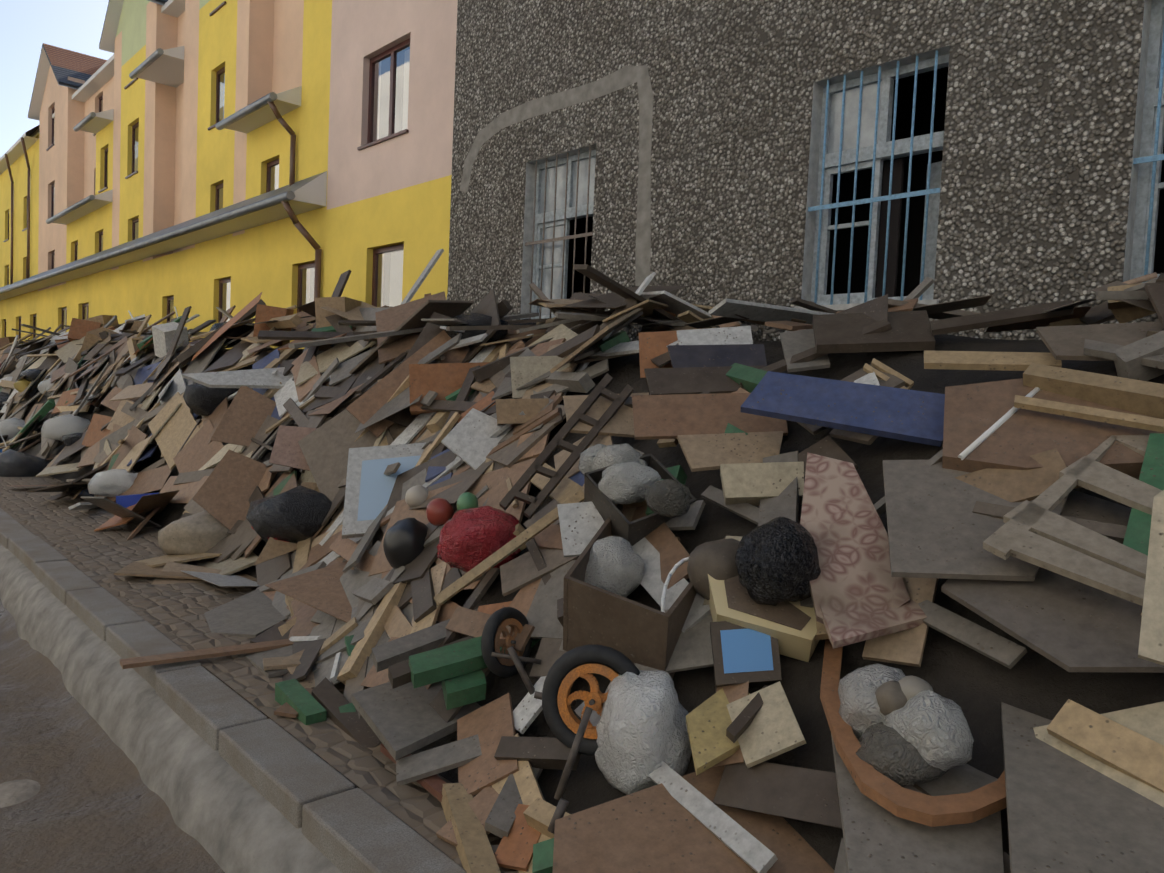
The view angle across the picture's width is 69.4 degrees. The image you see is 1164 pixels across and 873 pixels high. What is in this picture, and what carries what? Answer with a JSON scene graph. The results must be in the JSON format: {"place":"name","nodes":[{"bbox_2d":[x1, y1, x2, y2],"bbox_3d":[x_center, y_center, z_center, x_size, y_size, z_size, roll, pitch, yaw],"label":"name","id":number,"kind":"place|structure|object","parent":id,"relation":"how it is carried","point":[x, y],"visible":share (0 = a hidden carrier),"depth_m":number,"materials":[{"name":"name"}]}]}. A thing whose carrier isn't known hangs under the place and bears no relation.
{"place":"outdoors","nodes":[
{"label":"outdoors","id":0,"kind":"place"},
{"bbox_2d":[0,0,113,157],"label":"sky","id":1,"kind":"structure","parent":0,"point":[73,25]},
{"bbox_2d":[0,599,224,872],"bbox_3d":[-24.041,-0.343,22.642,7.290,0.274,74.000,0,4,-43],"label":"trench dirt","id":2,"kind":"structure","parent":0,"point":[95,804],"depth_m":3.94,"materials":[{"name":"soil"}]},
{"bbox_2d":[0,0,457,348],"bbox_3d":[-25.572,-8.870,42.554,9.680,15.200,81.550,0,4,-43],"label":"yellow building","id":3,"kind":"structure","parent":0,"point":[203,159],"depth_m":15.81,"materials":[{"name":"paint"}]},
{"bbox_2d":[0,476,518,872],"bbox_3d":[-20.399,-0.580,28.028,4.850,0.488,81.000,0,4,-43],"label":"pavement cobbles","id":4,"kind":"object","parent":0,"point":[174,612],"depth_m":5.58,"materials":[{"name":"grey stone"}]},
{"bbox_2d":[0,249,1163,872],"bbox_3d":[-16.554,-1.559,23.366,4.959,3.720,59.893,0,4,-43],"label":"rubbish heap","id":5,"kind":"object","parent":4,"relation":"on","point":[384,545],"visible":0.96,"depth_m":3.53,"materials":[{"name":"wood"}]},
{"bbox_2d":[447,0,1163,340],"bbox_3d":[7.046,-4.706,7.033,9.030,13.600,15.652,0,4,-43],"label":"building","id":6,"kind":"structure","parent":0,"point":[838,155],"depth_m":6.44,"materials":[{"name":"concrete"}]},
{"label":"ground surface","id":7,"kind":"structure","parent":0,"visible":0},
{"bbox_2d":[0,779,40,860],"bbox_3d":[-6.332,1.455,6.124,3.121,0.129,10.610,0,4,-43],"label":"trench boulders","id":8,"kind":"object","parent":7,"relation":"on","point":[13,792],"visible":0.21,"depth_m":3.97,"materials":[{"name":"grey stone"}]},
{"bbox_2d":[0,544,341,872],"bbox_3d":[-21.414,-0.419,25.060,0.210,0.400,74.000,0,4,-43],"label":"concrete kerb bed","id":9,"kind":"object","parent":7,"relation":"on","point":[227,816],"visible":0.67,"depth_m":4.01,"materials":[{"name":"grey concrete"}]},
{"bbox_2d":[0,508,466,872],"bbox_3d":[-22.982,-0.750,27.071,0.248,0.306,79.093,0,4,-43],"label":"kerb stones","id":10,"kind":"object","parent":9,"relation":"on","point":[343,822],"visible":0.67,"depth_m":3.65,"materials":[{"name":"grey concrete"}]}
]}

